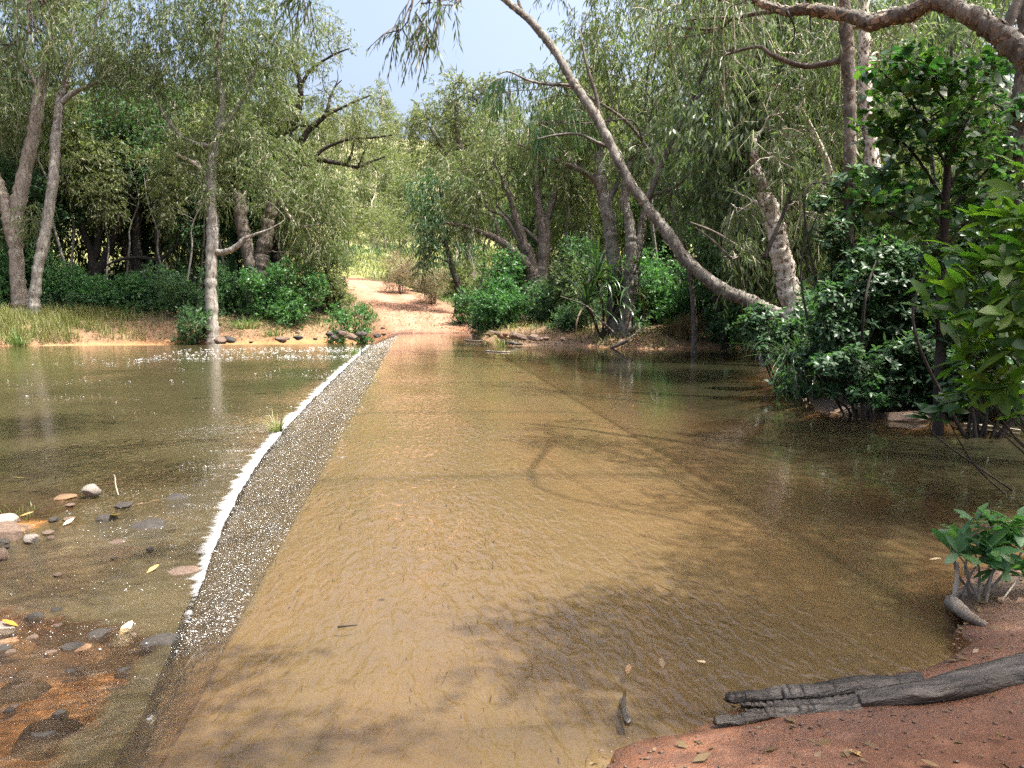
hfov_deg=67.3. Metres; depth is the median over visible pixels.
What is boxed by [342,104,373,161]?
gum tree
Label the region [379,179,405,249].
gum tree
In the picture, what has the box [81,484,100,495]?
stone
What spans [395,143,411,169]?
gum tree
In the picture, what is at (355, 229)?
gum sapling
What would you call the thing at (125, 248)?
broadleaf tree
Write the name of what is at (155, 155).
paperbark tree
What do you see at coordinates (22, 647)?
stone
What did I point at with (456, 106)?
gum tree
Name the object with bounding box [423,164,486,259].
gum tree
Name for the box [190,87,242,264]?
paperbark tree
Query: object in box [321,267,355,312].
bush
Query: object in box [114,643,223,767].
spill water
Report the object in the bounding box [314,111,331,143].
gum tree
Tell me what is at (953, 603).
bark strip
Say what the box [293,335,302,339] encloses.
stone
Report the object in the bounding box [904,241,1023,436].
shrub
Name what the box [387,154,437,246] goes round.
gum tree
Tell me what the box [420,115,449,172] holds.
gum tree
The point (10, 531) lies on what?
stone
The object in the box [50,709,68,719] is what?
stone
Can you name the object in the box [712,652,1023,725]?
log
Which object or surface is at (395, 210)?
gum sapling
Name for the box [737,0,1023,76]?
paperbark tree
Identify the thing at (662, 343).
grass
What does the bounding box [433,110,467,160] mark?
gum tree
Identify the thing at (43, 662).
stone
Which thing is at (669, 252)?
broadleaf tree
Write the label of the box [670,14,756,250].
paperbark tree
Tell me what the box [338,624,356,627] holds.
stick
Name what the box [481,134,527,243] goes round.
gum tree
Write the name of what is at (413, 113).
gum tree
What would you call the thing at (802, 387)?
undergrowth
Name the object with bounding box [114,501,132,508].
stone
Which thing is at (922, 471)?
water
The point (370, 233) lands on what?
gum sapling
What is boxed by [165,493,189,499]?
stone
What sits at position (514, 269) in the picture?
bush
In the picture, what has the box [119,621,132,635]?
fallen leaf
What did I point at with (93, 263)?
broadleaf tree
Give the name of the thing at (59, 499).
stone
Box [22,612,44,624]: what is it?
stone
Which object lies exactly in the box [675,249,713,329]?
bush
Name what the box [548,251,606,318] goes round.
bush
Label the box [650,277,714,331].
bush
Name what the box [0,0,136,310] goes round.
paperbark tree
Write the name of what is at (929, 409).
overhanging branch
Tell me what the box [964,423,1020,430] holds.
stick
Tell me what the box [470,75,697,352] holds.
weeping paperbark tree
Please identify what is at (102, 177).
paperbark tree
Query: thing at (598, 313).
undergrowth
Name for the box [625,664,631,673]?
fallen leaf
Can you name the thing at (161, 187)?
paperbark tree
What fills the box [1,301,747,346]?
leaf litter
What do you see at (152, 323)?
grass
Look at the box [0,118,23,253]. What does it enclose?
paperbark tree
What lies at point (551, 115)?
paperbark tree
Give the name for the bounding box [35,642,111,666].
stone
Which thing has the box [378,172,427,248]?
gum tree
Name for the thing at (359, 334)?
stone
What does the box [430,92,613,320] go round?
paperbark tree
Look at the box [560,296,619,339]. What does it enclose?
bare branch
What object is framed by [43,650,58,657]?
stone
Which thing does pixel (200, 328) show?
bush
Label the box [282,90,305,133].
gum tree
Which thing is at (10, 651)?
stone
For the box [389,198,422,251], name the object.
gum sapling
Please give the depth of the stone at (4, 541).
6.55 m
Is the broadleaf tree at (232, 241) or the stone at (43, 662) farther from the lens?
the broadleaf tree at (232, 241)
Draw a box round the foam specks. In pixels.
[175,336,396,650]
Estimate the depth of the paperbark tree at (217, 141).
44.34 m
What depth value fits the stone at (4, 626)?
4.60 m
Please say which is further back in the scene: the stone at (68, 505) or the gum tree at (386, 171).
the gum tree at (386, 171)
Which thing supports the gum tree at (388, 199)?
on the ground at (890, 550)
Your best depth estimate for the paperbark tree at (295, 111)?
51.73 m
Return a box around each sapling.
[339,204,368,254]
[350,214,370,242]
[357,202,387,258]
[357,217,382,247]
[359,218,376,245]
[366,199,394,247]
[366,201,395,249]
[366,205,394,249]
[379,215,397,247]
[383,190,420,250]
[383,204,405,248]
[387,214,416,257]
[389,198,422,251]
[398,198,421,244]
[404,191,438,254]
[828,37,1023,433]
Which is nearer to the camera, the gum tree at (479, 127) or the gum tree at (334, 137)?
the gum tree at (334, 137)
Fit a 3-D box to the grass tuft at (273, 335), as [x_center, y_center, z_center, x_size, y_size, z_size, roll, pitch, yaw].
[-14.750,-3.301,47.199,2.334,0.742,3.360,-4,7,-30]
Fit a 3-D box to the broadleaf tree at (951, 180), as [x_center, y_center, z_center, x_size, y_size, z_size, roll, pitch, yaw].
[17.703,-6.432,30.632,5.621,8.972,6.554,-2,6,-20]
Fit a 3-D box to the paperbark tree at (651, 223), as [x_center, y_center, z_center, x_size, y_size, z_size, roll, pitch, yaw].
[7.274,-10.540,37.880,4.253,14.694,5.948,2,6,20]
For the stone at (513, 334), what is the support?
on the ground at (890, 550)
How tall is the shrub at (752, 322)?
1.990 m
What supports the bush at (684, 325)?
on the ground at (890, 550)
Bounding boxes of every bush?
[0,242,59,307]
[30,258,94,304]
[60,286,111,313]
[74,271,152,313]
[127,259,192,311]
[154,272,224,315]
[170,300,222,344]
[195,258,249,313]
[235,265,290,319]
[264,257,332,331]
[298,226,356,306]
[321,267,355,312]
[321,301,356,343]
[346,302,377,344]
[378,247,420,293]
[407,273,431,291]
[412,268,451,303]
[435,257,475,296]
[448,286,476,325]
[463,242,528,326]
[466,316,490,334]
[468,272,541,333]
[521,275,565,322]
[544,296,596,331]
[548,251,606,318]
[554,231,606,305]
[621,247,704,322]
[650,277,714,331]
[658,318,684,336]
[665,308,714,340]
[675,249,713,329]
[700,302,741,346]
[720,254,775,353]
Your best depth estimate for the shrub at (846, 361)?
11.69 m
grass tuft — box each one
[0,325,42,346]
[0,502,64,521]
[222,314,274,329]
[252,407,309,433]
[261,324,286,336]
[345,346,372,354]
[487,330,513,346]
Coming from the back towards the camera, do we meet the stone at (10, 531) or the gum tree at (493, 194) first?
the gum tree at (493, 194)
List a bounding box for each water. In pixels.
[0,344,371,767]
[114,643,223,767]
[170,334,396,661]
[230,333,1023,664]
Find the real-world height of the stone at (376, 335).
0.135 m
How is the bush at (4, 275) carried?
on the ground at (890, 550)
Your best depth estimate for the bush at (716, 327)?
29.65 m
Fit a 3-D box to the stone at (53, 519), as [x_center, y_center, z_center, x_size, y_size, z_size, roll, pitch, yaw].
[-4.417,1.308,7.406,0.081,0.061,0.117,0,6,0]
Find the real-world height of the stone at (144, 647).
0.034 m
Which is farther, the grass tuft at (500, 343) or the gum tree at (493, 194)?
the gum tree at (493, 194)
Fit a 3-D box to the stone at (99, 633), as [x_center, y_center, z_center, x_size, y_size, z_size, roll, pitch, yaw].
[-2.400,1.470,4.457,0.116,0.087,0.167,1,6,6]
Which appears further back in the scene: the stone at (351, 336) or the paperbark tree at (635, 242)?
the paperbark tree at (635, 242)
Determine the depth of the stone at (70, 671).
3.94 m
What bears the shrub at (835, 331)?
on the ground at (890, 550)
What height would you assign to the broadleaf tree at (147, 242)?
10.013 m
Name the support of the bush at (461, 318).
on the ground at (890, 550)
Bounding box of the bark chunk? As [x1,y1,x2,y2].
[621,691,631,725]
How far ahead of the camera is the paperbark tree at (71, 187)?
49.51 m
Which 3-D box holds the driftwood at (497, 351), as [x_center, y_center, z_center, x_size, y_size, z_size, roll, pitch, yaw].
[-0.489,-1.154,27.332,1.064,0.074,0.417,2,6,16]
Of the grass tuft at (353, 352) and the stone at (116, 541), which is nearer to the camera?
the stone at (116, 541)
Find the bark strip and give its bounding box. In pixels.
[944,594,987,625]
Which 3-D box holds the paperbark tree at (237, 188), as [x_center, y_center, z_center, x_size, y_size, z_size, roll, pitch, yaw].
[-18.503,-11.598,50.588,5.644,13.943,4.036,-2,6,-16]
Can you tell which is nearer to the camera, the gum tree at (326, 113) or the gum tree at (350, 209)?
the gum tree at (326, 113)
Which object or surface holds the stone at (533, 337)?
on the ground at (890, 550)
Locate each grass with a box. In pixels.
[0,300,168,345]
[131,306,371,339]
[284,246,505,287]
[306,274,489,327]
[475,317,742,348]
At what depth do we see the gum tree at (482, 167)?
91.66 m
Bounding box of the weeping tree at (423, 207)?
[395,154,482,313]
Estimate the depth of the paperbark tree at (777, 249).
17.45 m
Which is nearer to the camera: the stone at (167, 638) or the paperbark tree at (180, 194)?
the stone at (167, 638)
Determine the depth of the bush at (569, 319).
33.62 m
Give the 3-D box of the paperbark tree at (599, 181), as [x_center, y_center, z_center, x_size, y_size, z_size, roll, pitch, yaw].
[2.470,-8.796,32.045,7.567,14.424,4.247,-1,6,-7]
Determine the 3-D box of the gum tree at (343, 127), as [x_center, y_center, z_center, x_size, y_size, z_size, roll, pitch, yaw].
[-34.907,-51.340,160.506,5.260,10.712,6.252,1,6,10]
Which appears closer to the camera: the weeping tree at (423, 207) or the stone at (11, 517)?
the stone at (11, 517)
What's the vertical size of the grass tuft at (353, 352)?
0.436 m
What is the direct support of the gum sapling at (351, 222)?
on the ground at (890, 550)
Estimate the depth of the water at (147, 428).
10.20 m
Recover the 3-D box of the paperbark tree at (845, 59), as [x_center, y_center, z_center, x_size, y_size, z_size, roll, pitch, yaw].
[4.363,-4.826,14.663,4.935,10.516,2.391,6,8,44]
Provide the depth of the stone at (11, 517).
7.21 m
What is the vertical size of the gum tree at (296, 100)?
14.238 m
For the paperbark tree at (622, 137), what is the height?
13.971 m
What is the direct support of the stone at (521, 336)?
on the ground at (890, 550)
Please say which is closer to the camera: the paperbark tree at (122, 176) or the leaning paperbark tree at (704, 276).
the leaning paperbark tree at (704, 276)
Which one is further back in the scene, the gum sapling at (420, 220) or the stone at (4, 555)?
the gum sapling at (420, 220)
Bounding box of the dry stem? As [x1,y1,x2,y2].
[952,562,959,596]
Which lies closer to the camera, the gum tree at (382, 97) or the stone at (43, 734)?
the stone at (43, 734)
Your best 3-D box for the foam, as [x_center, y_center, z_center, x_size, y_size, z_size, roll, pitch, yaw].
[-6.364,-0.307,22.317,3.682,0.508,39.435,-1,6,-9]
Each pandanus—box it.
[549,229,664,340]
[828,180,967,342]
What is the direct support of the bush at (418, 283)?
on the ground at (890, 550)
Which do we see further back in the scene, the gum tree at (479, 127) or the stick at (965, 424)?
the gum tree at (479, 127)
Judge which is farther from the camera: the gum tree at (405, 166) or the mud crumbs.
the gum tree at (405, 166)
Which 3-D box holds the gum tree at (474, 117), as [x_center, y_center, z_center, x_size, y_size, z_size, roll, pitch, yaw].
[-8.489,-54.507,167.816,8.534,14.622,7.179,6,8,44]
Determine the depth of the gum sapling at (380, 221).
83.76 m
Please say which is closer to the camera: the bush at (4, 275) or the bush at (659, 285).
the bush at (659, 285)
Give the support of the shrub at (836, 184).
on the ground at (890, 550)
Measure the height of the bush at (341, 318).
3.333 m
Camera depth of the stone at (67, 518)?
7.45 m
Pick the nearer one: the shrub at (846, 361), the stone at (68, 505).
the stone at (68, 505)
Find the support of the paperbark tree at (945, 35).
on the ground at (890, 550)
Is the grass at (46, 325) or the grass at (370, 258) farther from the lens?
the grass at (370, 258)
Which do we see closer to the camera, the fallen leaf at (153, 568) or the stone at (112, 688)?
the stone at (112, 688)
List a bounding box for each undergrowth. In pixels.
[0,227,715,330]
[765,245,1022,423]
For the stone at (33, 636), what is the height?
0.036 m
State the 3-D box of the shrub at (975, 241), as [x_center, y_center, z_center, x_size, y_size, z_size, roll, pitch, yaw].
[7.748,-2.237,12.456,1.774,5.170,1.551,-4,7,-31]
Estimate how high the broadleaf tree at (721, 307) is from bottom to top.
8.919 m
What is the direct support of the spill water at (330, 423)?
on the water at (147, 428)
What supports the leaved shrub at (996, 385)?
on the ground at (890, 550)
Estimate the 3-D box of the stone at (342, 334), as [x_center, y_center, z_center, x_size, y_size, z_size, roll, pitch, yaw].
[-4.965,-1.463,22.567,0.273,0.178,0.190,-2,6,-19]
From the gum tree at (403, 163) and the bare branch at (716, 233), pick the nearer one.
the bare branch at (716, 233)
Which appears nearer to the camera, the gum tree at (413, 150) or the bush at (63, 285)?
the bush at (63, 285)
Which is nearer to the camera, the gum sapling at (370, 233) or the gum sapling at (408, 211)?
the gum sapling at (408, 211)
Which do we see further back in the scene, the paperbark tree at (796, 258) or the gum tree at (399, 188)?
the gum tree at (399, 188)
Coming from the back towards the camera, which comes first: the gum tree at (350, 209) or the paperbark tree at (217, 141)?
the gum tree at (350, 209)
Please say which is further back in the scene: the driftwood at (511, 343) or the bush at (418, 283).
the bush at (418, 283)
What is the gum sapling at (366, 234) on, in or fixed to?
on the ground at (890, 550)
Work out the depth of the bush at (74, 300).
47.12 m
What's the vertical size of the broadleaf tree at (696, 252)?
8.099 m
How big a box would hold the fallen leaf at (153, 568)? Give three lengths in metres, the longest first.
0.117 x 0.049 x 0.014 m
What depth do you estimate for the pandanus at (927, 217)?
13.20 m
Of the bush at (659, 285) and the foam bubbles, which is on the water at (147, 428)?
the foam bubbles
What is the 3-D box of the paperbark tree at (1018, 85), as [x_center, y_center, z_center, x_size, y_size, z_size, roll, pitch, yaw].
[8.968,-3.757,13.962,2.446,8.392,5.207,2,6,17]
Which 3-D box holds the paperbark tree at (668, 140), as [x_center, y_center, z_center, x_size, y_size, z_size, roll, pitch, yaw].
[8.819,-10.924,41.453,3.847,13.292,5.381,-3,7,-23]
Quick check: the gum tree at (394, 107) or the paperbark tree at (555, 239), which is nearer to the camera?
the paperbark tree at (555, 239)
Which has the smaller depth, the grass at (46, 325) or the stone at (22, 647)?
the stone at (22, 647)
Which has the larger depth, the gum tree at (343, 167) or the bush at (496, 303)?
the gum tree at (343, 167)
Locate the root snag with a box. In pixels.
[610,326,644,347]
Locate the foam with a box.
[194,345,368,586]
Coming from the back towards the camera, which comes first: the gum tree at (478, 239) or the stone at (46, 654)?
the gum tree at (478, 239)
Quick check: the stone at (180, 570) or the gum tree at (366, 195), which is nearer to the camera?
the stone at (180, 570)
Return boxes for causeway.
[56,338,953,767]
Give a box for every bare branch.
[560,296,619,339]
[690,221,759,263]
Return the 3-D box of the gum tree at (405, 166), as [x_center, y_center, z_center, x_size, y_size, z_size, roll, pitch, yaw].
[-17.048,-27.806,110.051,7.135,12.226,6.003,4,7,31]
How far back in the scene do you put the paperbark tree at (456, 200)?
41.55 m
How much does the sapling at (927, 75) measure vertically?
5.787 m
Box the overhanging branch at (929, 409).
[905,390,1023,494]
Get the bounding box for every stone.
[0,513,18,522]
[0,521,22,540]
[0,538,9,544]
[0,548,8,560]
[0,621,18,638]
[0,636,37,659]
[0,644,13,657]
[0,664,19,676]
[0,676,51,704]
[3,707,14,713]
[4,649,16,656]
[7,703,18,709]
[10,718,86,760]
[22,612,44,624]
[23,534,39,543]
[25,676,41,685]
[26,634,39,641]
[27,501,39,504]
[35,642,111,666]
[38,660,48,666]
[41,529,53,534]
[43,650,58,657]
[48,516,58,522]
[50,607,62,611]
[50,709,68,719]
[52,572,61,576]
[52,623,62,628]
[53,494,77,503]
[59,641,84,651]
[63,516,75,520]
[64,668,78,675]
[65,503,74,507]
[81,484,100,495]
[85,628,111,643]
[96,514,117,521]
[104,685,124,691]
[108,539,125,543]
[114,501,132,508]
[115,666,133,678]
[126,632,181,654]
[129,518,164,528]
[140,645,154,650]
[146,547,153,551]
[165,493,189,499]
[167,566,200,575]
[214,337,226,343]
[226,337,235,342]
[275,336,286,342]
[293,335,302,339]
[338,331,346,336]
[347,334,356,339]
[355,331,363,337]
[373,333,380,337]
[497,333,505,338]
[509,332,518,337]
[514,333,526,339]
[528,334,538,340]
[876,410,929,422]
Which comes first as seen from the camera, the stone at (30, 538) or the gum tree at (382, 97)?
the stone at (30, 538)
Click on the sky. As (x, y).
(493, 38)
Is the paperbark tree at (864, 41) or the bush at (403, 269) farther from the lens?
the bush at (403, 269)
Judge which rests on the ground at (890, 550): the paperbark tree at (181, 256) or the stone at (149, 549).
the paperbark tree at (181, 256)
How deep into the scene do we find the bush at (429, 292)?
52.72 m
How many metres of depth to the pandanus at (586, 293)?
30.96 m
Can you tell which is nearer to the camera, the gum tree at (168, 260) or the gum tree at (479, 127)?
the gum tree at (168, 260)
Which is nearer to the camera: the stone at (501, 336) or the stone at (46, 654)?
the stone at (46, 654)
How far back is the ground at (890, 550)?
5.34 m
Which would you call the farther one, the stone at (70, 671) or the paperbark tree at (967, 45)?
the paperbark tree at (967, 45)
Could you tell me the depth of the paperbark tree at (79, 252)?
55.28 m
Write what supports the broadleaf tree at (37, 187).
on the ground at (890, 550)
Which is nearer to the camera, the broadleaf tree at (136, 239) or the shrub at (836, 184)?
the shrub at (836, 184)
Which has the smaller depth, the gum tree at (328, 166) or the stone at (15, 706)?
the stone at (15, 706)
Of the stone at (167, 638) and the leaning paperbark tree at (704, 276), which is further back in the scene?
the leaning paperbark tree at (704, 276)
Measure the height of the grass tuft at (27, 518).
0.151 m
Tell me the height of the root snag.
0.899 m
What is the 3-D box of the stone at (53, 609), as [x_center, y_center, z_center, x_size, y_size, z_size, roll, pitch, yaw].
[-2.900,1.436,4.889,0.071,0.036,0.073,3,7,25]
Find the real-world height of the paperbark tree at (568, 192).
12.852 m
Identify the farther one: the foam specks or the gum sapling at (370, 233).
the gum sapling at (370, 233)
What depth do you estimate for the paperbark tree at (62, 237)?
52.17 m
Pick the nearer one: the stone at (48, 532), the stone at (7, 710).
the stone at (7, 710)
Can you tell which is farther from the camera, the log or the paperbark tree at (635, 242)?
the paperbark tree at (635, 242)
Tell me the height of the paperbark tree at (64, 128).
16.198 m
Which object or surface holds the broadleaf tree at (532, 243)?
on the ground at (890, 550)
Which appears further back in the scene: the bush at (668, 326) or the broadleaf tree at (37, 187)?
the broadleaf tree at (37, 187)
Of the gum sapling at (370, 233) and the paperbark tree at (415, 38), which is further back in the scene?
the gum sapling at (370, 233)
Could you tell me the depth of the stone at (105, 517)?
7.41 m
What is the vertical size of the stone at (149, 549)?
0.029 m
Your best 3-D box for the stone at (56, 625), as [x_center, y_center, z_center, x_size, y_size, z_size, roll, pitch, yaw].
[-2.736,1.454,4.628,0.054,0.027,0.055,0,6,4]
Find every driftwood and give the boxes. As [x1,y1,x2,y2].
[464,339,483,341]
[485,350,513,351]
[501,340,522,344]
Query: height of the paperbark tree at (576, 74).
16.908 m
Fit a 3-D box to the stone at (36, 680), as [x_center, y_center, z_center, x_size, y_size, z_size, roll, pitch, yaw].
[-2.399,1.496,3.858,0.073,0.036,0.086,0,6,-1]
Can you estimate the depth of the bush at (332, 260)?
53.18 m
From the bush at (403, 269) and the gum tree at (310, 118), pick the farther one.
the gum tree at (310, 118)
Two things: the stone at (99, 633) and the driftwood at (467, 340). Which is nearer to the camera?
the stone at (99, 633)
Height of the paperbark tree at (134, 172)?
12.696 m
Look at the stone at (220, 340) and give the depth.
18.32 m
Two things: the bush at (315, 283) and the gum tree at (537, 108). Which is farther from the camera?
the gum tree at (537, 108)
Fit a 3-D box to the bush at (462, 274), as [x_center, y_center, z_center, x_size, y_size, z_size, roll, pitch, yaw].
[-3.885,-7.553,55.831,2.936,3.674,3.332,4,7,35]
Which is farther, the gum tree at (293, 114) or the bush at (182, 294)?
the gum tree at (293, 114)
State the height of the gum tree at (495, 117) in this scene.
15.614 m
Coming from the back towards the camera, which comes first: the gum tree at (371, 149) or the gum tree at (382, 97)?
the gum tree at (382, 97)
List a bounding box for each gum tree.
[163,252,175,275]
[237,0,407,304]
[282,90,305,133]
[284,85,307,122]
[296,94,333,174]
[307,105,355,174]
[309,137,343,193]
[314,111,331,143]
[327,185,368,244]
[328,159,357,207]
[337,112,357,152]
[341,148,391,248]
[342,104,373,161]
[346,102,370,147]
[346,114,389,182]
[353,126,402,200]
[365,77,399,126]
[370,147,411,241]
[370,149,413,205]
[376,98,400,130]
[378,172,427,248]
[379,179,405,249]
[380,122,399,156]
[380,176,406,246]
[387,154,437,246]
[388,146,403,163]
[390,116,404,141]
[391,67,526,279]
[392,153,423,195]
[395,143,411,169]
[397,129,425,166]
[399,104,428,142]
[407,153,422,180]
[416,139,444,193]
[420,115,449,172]
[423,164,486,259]
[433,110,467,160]
[437,117,482,170]
[438,90,455,124]
[454,132,492,245]
[465,104,486,134]
[469,113,501,153]
[470,157,493,247]
[478,154,523,256]
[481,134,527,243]
[483,93,505,157]
[487,189,520,252]
[501,102,527,127]
[527,98,544,114]
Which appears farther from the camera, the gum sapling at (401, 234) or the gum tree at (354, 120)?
the gum tree at (354, 120)
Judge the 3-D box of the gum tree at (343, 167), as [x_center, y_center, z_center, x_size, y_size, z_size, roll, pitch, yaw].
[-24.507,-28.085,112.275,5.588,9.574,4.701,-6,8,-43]
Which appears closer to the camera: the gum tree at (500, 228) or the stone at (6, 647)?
the stone at (6, 647)
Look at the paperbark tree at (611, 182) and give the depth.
39.86 m
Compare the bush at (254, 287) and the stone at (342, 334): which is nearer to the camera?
the stone at (342, 334)
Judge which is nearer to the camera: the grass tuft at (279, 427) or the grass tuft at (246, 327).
the grass tuft at (279, 427)
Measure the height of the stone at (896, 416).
0.169 m
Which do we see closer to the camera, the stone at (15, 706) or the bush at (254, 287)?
the stone at (15, 706)
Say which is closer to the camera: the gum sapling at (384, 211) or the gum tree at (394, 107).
the gum sapling at (384, 211)
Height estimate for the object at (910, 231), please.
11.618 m
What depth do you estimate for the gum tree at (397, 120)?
178.65 m
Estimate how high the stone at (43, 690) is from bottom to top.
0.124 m
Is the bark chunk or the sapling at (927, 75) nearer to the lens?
the bark chunk
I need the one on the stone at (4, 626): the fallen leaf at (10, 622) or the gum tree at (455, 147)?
the fallen leaf at (10, 622)
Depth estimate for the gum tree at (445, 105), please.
205.19 m
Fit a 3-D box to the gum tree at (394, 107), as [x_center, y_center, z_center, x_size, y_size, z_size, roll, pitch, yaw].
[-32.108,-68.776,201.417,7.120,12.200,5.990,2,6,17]
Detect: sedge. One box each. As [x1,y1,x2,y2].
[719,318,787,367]
[739,327,843,400]
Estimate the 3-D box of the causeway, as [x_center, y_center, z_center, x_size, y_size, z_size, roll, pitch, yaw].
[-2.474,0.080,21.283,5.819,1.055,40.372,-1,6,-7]
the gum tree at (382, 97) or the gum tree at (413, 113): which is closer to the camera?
the gum tree at (413, 113)
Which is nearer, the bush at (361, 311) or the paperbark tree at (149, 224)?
the bush at (361, 311)
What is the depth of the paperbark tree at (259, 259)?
49.65 m
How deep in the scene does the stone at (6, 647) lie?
4.24 m
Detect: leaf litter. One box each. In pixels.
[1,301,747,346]
[589,393,1023,767]
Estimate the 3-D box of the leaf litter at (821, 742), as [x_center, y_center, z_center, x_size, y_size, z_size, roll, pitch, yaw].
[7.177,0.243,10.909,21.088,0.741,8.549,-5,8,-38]
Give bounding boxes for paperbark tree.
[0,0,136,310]
[0,0,462,118]
[0,41,91,279]
[0,70,72,191]
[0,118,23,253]
[6,71,148,275]
[11,53,114,276]
[16,0,153,317]
[31,83,102,273]
[64,53,194,262]
[74,126,133,279]
[77,134,145,274]
[90,77,238,289]
[93,0,331,344]
[108,118,165,274]
[132,143,194,273]
[137,128,207,287]
[146,103,215,293]
[162,15,275,262]
[181,102,268,306]
[184,88,323,287]
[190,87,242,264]
[233,137,365,315]
[244,74,327,289]
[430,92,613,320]
[431,129,507,332]
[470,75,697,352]
[483,1,669,336]
[499,0,838,364]
[512,72,665,285]
[530,55,643,253]
[532,80,597,266]
[544,84,611,260]
[558,64,648,250]
[586,10,741,336]
[587,86,649,215]
[594,88,687,271]
[622,16,699,277]
[624,0,938,356]
[629,0,869,384]
[639,56,701,274]
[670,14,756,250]
[694,0,879,378]
[705,0,959,351]
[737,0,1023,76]
[779,0,970,339]
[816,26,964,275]
[823,0,928,100]
[879,0,1013,250]
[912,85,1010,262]
[922,0,1023,288]
[925,0,1016,109]
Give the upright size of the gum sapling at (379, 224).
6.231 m
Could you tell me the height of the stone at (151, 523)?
0.237 m
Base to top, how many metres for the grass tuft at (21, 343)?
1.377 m
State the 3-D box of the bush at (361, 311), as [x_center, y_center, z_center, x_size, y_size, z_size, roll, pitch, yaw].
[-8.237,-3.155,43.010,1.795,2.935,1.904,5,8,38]
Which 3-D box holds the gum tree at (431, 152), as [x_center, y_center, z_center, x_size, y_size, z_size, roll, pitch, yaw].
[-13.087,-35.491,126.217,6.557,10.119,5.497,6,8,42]
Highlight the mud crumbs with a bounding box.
[598,559,1023,767]
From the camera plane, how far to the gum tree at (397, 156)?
135.52 m
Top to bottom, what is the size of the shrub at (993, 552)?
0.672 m
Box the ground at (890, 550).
[0,138,1023,767]
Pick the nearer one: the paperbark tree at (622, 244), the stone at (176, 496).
the stone at (176, 496)
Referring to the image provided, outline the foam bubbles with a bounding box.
[9,347,365,678]
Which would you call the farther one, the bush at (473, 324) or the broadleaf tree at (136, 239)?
the broadleaf tree at (136, 239)
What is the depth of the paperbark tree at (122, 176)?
50.38 m
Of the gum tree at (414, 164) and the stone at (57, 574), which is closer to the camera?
the stone at (57, 574)
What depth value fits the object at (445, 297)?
52.60 m
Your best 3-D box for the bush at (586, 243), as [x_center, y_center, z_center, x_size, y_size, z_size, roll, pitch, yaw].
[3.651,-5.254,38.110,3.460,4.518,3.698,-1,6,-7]
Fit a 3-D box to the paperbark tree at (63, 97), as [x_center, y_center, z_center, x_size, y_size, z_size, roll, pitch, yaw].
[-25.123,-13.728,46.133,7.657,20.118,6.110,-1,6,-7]
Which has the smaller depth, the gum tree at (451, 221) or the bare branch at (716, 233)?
the bare branch at (716, 233)
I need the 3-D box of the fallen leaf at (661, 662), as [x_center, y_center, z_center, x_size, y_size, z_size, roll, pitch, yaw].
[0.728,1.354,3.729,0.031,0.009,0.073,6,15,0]
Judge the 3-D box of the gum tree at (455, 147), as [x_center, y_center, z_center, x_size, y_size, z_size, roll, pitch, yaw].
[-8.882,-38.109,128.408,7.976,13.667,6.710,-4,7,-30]
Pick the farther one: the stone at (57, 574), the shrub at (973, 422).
the shrub at (973, 422)
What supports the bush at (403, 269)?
on the ground at (890, 550)
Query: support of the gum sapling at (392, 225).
on the ground at (890, 550)
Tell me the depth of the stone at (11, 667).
3.99 m
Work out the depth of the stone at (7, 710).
3.52 m
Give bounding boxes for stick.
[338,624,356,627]
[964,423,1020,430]
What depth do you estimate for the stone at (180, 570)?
5.71 m
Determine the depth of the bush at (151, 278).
48.97 m
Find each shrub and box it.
[732,301,826,394]
[789,234,937,401]
[800,163,900,398]
[807,328,960,419]
[844,373,889,421]
[901,153,1023,453]
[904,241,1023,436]
[929,90,1023,318]
[931,502,1023,601]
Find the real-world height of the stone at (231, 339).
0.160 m
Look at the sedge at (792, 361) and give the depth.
13.63 m
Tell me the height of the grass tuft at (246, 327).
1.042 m
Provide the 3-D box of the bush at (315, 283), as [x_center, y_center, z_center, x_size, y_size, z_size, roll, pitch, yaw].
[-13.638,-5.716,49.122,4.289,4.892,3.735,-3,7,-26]
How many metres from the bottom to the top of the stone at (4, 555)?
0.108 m
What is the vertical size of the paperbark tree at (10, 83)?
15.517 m
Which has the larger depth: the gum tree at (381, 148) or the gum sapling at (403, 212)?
the gum tree at (381, 148)
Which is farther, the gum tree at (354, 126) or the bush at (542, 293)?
the gum tree at (354, 126)
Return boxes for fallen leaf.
[2,619,17,625]
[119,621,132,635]
[147,564,158,572]
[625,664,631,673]
[659,658,664,667]
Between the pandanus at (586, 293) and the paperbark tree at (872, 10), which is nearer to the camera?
the pandanus at (586, 293)
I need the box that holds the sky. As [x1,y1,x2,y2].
[0,0,1016,140]
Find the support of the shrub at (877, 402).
on the ground at (890, 550)
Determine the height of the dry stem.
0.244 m
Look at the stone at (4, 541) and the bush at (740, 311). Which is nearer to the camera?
the stone at (4, 541)
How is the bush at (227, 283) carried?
on the ground at (890, 550)
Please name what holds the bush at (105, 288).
on the ground at (890, 550)
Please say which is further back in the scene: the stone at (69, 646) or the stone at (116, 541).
the stone at (116, 541)
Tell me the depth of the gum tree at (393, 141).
155.49 m
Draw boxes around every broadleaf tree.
[0,145,91,281]
[36,89,166,286]
[52,80,149,276]
[82,78,198,276]
[104,153,175,277]
[105,128,204,303]
[176,146,290,298]
[484,161,569,284]
[601,115,724,279]
[659,141,771,347]
[688,233,797,302]
[913,106,986,252]
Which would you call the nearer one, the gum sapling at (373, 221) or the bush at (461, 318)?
the bush at (461, 318)
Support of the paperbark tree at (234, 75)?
on the ground at (890, 550)
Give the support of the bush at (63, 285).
on the ground at (890, 550)
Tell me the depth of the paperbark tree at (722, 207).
23.41 m

